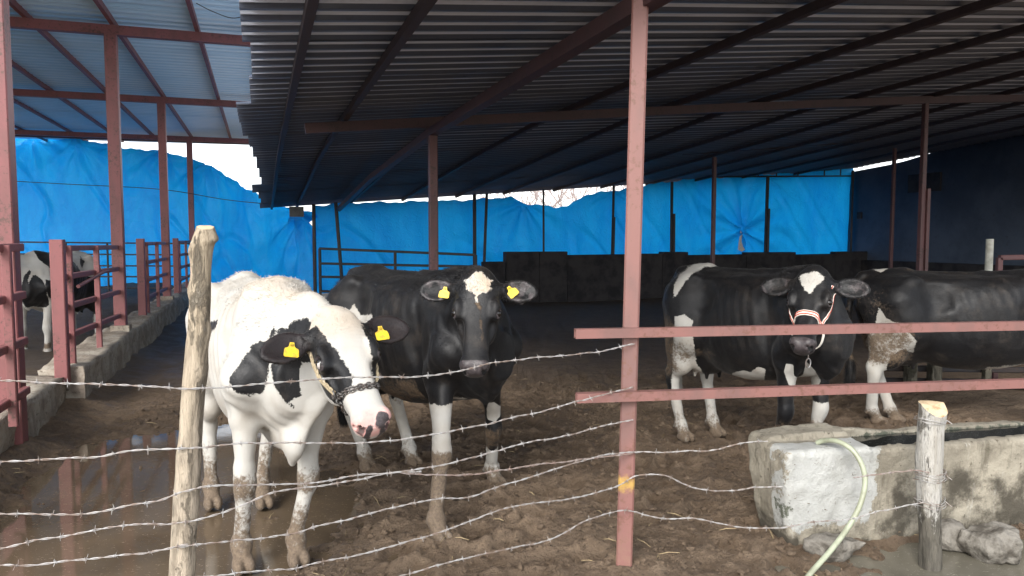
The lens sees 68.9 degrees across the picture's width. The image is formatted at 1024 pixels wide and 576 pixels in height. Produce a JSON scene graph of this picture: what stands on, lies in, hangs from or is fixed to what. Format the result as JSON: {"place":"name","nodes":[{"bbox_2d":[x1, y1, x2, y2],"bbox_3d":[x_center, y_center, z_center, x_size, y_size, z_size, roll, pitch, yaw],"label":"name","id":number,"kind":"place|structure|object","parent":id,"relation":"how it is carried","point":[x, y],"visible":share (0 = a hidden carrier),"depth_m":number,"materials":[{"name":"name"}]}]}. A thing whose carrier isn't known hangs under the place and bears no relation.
{"place":"outdoors","nodes":[
{"label":"outdoors","id":0,"kind":"place"},
{"bbox_2d":[88,140,929,224],"label":"sky","id":1,"kind":"structure","parent":0,"point":[236,162],"materials":[{"name":"white"}]},
{"bbox_2d":[0,282,1023,575],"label":"ground","id":2,"kind":"structure","parent":0,"point":[544,328],"depth_m":5.58,"materials":[{"name":"brown soil"}]},
{"bbox_2d":[0,375,65,453],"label":"concrete curb","id":3,"kind":"structure","parent":2,"relation":"on","point":[45,402],"depth_m":6.01,"materials":[{"name":"grey concrete"}]},
{"bbox_2d":[20,250,102,351],"bbox_3d":[-6.312,0.211,10.072,0.813,1.459,2.158,1,4,8],"label":"cow","id":4,"kind":"object","parent":2,"relation":"on","point":[35,275],"visible":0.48,"depth_m":9.75},
{"bbox_2d":[20,241,189,291],"bbox_3d":[-11.104,-0.344,18.168,7.089,1.627,0.041,0,4,2],"label":"pipe fence","id":5,"kind":"object","parent":2,"relation":"on","point":[107,254],"visible":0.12,"depth_m":18.07,"materials":[{"name":"brown metal"}]},
{"bbox_2d":[38,282,188,398],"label":"concrete curb","id":6,"kind":"structure","parent":2,"relation":"on","point":[110,358],"depth_m":8.76,"materials":[{"name":"grey concrete"}]},
{"bbox_2d":[0,0,251,444],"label":"pen roof","id":7,"kind":"structure","parent":2,"relation":"on","point":[114,74],"depth_m":11.11,"materials":[{"name":"paint"}]},
{"bbox_2d":[0,243,30,426],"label":"pen gate","id":8,"kind":"structure","parent":7,"relation":"attached to","point":[9,296],"depth_m":4.95,"materials":[{"name":"metal"}]},
{"bbox_2d":[49,240,120,383],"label":"pen gate","id":9,"kind":"structure","parent":7,"relation":"attached to","point":[64,304],"depth_m":6.95,"materials":[{"name":"metal"}]},
{"bbox_2d":[136,239,167,315],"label":"pen gate","id":10,"kind":"structure","parent":7,"relation":"attached to","point":[145,296],"depth_m":11.47,"materials":[{"name":"metal"}]},
{"bbox_2d":[15,138,316,289],"bbox_3d":[-12.264,-2.042,19.995,16.398,4.568,2.187,1,4,14],"label":"tarp","id":11,"kind":"object","parent":7,"relation":"attached to","point":[255,238],"visible":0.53,"depth_m":20.39,"materials":[{"name":"blue plastic"}]},
{"bbox_2d":[172,238,190,293],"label":"pen gate","id":12,"kind":"structure","parent":7,"relation":"attached to","point":[177,266],"depth_m":16.08,"materials":[{"name":"metal"}]},
{"bbox_2d":[196,3,239,18],"bbox_3d":[-3.290,-3.301,8.759,0.047,0.267,0.897,3,5,38],"label":"cable","id":13,"kind":"object","parent":7,"relation":"hanging from","point":[217,13],"visible":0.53,"depth_m":8.65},
{"bbox_2d":[169,225,218,575],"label":"wooden post","id":14,"kind":"object","parent":2,"relation":"on","point":[185,505],"visible":0.98,"depth_m":2.62,"materials":[{"name":"brown wood"}]},
{"bbox_2d":[0,541,187,569],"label":"barbed wire","id":15,"kind":"object","parent":14,"relation":"attached to","point":[86,559],"visible":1,"depth_m":2.54,"materials":[{"name":"metal"}]},
{"bbox_2d":[0,471,419,549],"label":"barbed wire","id":16,"kind":"object","parent":14,"relation":"attached to","point":[185,522],"visible":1,"depth_m":2.63,"materials":[{"name":"metal"}]},
{"bbox_2d":[0,386,632,464],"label":"barbed wire","id":17,"kind":"object","parent":14,"relation":"attached to","point":[273,442],"visible":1,"depth_m":2.76,"materials":[{"name":"metal"}]},
{"bbox_2d":[0,419,632,518],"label":"barbed wire","id":18,"kind":"object","parent":14,"relation":"attached to","point":[239,485],"visible":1,"depth_m":2.76,"materials":[{"name":"metal"}]},
{"bbox_2d":[0,343,634,391],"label":"barbed wire","id":19,"kind":"object","parent":14,"relation":"attached to","point":[67,383],"visible":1,"depth_m":2.75,"materials":[{"name":"metal"}]},
{"bbox_2d":[0,418,485,575],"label":"puddle","id":20,"kind":"object","parent":2,"relation":"on","point":[72,486],"visible":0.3,"depth_m":4.38,"materials":[{"name":"brown liquid"}]},
{"bbox_2d":[185,270,411,575],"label":"cow","id":21,"kind":"object","parent":2,"relation":"on","point":[271,329],"visible":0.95,"depth_m":3.46},
{"bbox_2d":[318,247,476,295],"bbox_3d":[-2.300,-0.046,14.731,3.432,1.497,0.060,1,4,17],"label":"pipe fence","id":22,"kind":"object","parent":2,"relation":"on","point":[395,264],"visible":0.51,"depth_m":14.77,"materials":[{"name":"metal"}]},
{"bbox_2d":[326,262,537,541],"bbox_3d":[-0.544,0.567,4.687,0.896,1.481,2.039,-3,5,-41],"label":"cow","id":23,"kind":"object","parent":2,"relation":"on","point":[455,318],"visible":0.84,"depth_m":4.16},
{"bbox_2d":[469,188,588,207],"bbox_3d":[0.519,-4.032,36.004,5.790,6.781,5.641,-2,4,-29],"label":"bare tree","id":24,"kind":"object","parent":2,"relation":"on","point":[527,195],"visible":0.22,"depth_m":35.47,"materials":[{"name":"brown plant"}]},
{"bbox_2d":[528,186,619,206],"bbox_3d":[3.598,-4.124,38.108,7.103,6.674,4.976,0,4,0],"label":"bare tree","id":25,"kind":"object","parent":2,"relation":"on","point":[560,205],"visible":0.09,"depth_m":38.20,"materials":[{"name":"brown plant"}]},
{"bbox_2d":[592,184,644,191],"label":"bare tree","id":26,"kind":"object","parent":2,"relation":"on","point":[623,186],"visible":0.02,"depth_m":42.65,"materials":[{"name":"brown plant"}]},
{"bbox_2d":[236,0,1023,566],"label":"cattle shed","id":27,"kind":"structure","parent":2,"relation":"on","point":[380,100],"depth_m":7.42,"materials":[{"name":"paint"}]},
{"bbox_2d":[17,181,259,203],"bbox_3d":[-9.050,-2.214,17.085,7.229,0.637,0.311,0,4,7],"label":"cable","id":28,"kind":"object","parent":27,"relation":"attached to","point":[138,187],"visible":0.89,"depth_m":17.13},
{"bbox_2d":[289,207,303,216],"bbox_3d":[-4.768,-1.688,16.524,0.300,0.220,0.140,-1,4,-20],"label":"junction box","id":29,"kind":"object","parent":27,"relation":"attached to","point":[296,211],"visible":1,"depth_m":16.46,"materials":[{"name":"grey metal"}]},
{"bbox_2d":[172,440,767,547],"bbox_3d":[-0.025,0.823,3.173,2.583,0.169,0.215,-2,4,-21],"label":"barbed wire","id":30,"kind":"object","parent":27,"relation":"attached to","point":[414,502],"visible":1,"depth_m":3.08,"materials":[{"name":"metal"}]},
{"bbox_2d":[203,473,782,575],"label":"barbed wire","id":31,"kind":"object","parent":27,"relation":"attached to","point":[444,530],"visible":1,"depth_m":3.15,"materials":[{"name":"metal"}]},
{"bbox_2d":[401,453,633,478],"bbox_3d":[0.061,0.763,3.248,1.138,0.096,0.032,-2,4,-27],"label":"barbed wire","id":32,"kind":"object","parent":27,"relation":"attached to","point":[532,465],"visible":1,"depth_m":3.22,"materials":[{"name":"grey metal"}]},
{"bbox_2d":[315,168,852,292],"bbox_3d":[2.978,-1.807,20.187,16.275,3.472,0.332,-2,4,-22],"label":"tarp","id":33,"kind":"object","parent":27,"relation":"attached to","point":[809,215],"visible":0.6,"depth_m":20.05,"materials":[{"name":"blue plastic"}]},
{"bbox_2d":[738,231,744,251],"bbox_3d":[6.650,-1.358,21.614,0.201,0.616,0.012,0,4,0],"label":"torn flap","id":34,"kind":"object","parent":33,"relation":"hanging from","point":[740,247],"visible":1,"depth_m":21.62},
{"bbox_2d":[399,502,923,575],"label":"barbed wire","id":35,"kind":"object","parent":27,"relation":"attached to","point":[662,518],"visible":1,"depth_m":3.53,"materials":[{"name":"metal"}]},
{"bbox_2d":[717,169,850,177],"bbox_3d":[7.227,-3.366,21.620,6.785,0.552,0.039,-2,4,-22],"label":"eave truss","id":36,"kind":"object","parent":27,"relation":"attached to","point":[824,175],"visible":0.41,"depth_m":22.17,"materials":[{"name":"brown metal"}]},
{"bbox_2d":[574,321,1023,338],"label":"steel rail","id":37,"kind":"object","parent":27,"relation":"attached to","point":[684,331],"visible":1,"depth_m":3.54,"materials":[{"name":"metal"}]},
{"bbox_2d":[575,378,1023,402],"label":"steel rail","id":38,"kind":"object","parent":27,"relation":"attached to","point":[789,390],"visible":0.96,"depth_m":3.56,"materials":[{"name":"metal"}]},
{"bbox_2d":[481,251,866,302],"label":"block wall","id":39,"kind":"structure","parent":2,"relation":"on","point":[560,276],"depth_m":19.24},
{"bbox_2d":[662,263,870,442],"bbox_3d":[1.729,0.525,5.482,0.822,1.454,1.819,-2,5,-31],"label":"cow","id":40,"kind":"object","parent":2,"relation":"on","point":[705,294],"visible":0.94,"depth_m":5.23},
{"bbox_2d":[803,532,865,562],"bbox_3d":[1.617,1.319,3.789,0.282,0.141,0.179,0,4,0],"label":"stone","id":41,"kind":"object","parent":2,"relation":"on","point":[820,544],"visible":0.75,"depth_m":3.73,"materials":[{"name":"grey stone"}]},
{"bbox_2d":[805,438,867,575],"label":"hose","id":42,"kind":"object","parent":2,"relation":"on","point":[818,564],"visible":0.97,"depth_m":3.67,"materials":[{"name":"rubber"}]},
{"bbox_2d":[748,420,1023,545],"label":"water trough","id":43,"kind":"object","parent":2,"relation":"on","point":[983,465],"visible":0.78,"depth_m":3.98,"materials":[{"name":"concrete"}]},
{"bbox_2d":[775,539,1023,575],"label":"puddle","id":44,"kind":"object","parent":2,"relation":"on","point":[902,560],"visible":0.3,"depth_m":3.71,"materials":[{"name":"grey liquid"}]},
{"bbox_2d":[915,400,947,571],"bbox_3d":[2.059,1.050,3.680,0.140,0.978,0.129,0,4,0],"label":"wooden stake","id":45,"kind":"object","parent":2,"relation":"on","point":[929,453],"visible":0.95,"depth_m":3.63,"materials":[{"name":"grey wood"}]},
{"bbox_2d":[853,468,928,477],"bbox_3d":[1.824,0.891,3.588,0.377,0.048,0.028,0,4,-3],"label":"barbed wire","id":46,"kind":"object","parent":45,"relation":"attached to","point":[890,472],"visible":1,"depth_m":3.59,"materials":[{"name":"metal"}]},
{"bbox_2d":[912,468,951,483],"bbox_3d":[2.054,0.918,3.670,0.152,0.070,0.149,-2,4,-28],"label":"tie wire","id":47,"kind":"object","parent":45,"relation":"attached to","point":[932,477],"visible":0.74,"depth_m":3.63,"materials":[{"name":"metal"}]},
{"bbox_2d":[913,496,951,509],"bbox_3d":[2.056,1.056,3.680,0.148,0.053,0.147,-2,4,-28],"label":"tie wire","id":48,"kind":"object","parent":45,"relation":"attached to","point":[943,501],"visible":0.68,"depth_m":3.63,"materials":[{"name":"metal"}]},
{"bbox_2d":[913,415,951,424],"bbox_3d":[2.054,0.643,3.653,0.164,0.032,0.146,0,4,0],"label":"tie wire","id":49,"kind":"object","parent":45,"relation":"attached to","point":[932,420],"visible":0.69,"depth_m":3.60,"materials":[{"name":"metal"}]},
{"bbox_2d":[842,267,1023,422],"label":"cow","id":50,"kind":"object","parent":2,"relation":"on","point":[902,295],"visible":0.82,"depth_m":6.16},
{"bbox_2d":[847,135,1023,271],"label":"side wall","id":51,"kind":"structure","parent":2,"relation":"on","point":[977,195],"depth_m":19.67,"materials":[{"name":"blue fabric"}]},
{"bbox_2d":[941,518,964,552],"bbox_3d":[2.291,1.299,3.920,0.200,0.168,0.148,0,4,0],"label":"stone","id":52,"kind":"object","parent":2,"relation":"on","point":[951,528],"visible":0.56,"depth_m":3.86,"materials":[{"name":"grey stone"}]},
{"bbox_2d":[885,363,1023,381],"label":"feed manger","id":53,"kind":"object","parent":2,"relation":"on","point":[934,372],"visible":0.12,"depth_m":7.83,"materials":[{"name":"grey concrete"}]},
{"bbox_2d":[984,239,993,270],"bbox_3d":[5.748,0.248,9.038,0.084,1.681,0.084,0,4,0],"label":"pole","id":54,"kind":"object","parent":2,"relation":"on","point":[989,248],"visible":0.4,"depth_m":8.96,"materials":[{"name":"white"}]},
{"bbox_2d":[956,521,1022,564],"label":"stone","id":55,"kind":"object","parent":2,"relation":"on","point":[994,542],"visible":0.97,"depth_m":3.74,"materials":[{"name":"grey stone"}]},
{"bbox_2d":[991,255,1023,378],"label":"pipe barrier","id":56,"kind":"object","parent":2,"relation":"on","point":[999,262],"visible":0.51,"depth_m":7.97,"materials":[{"name":"red metal"}]}
]}

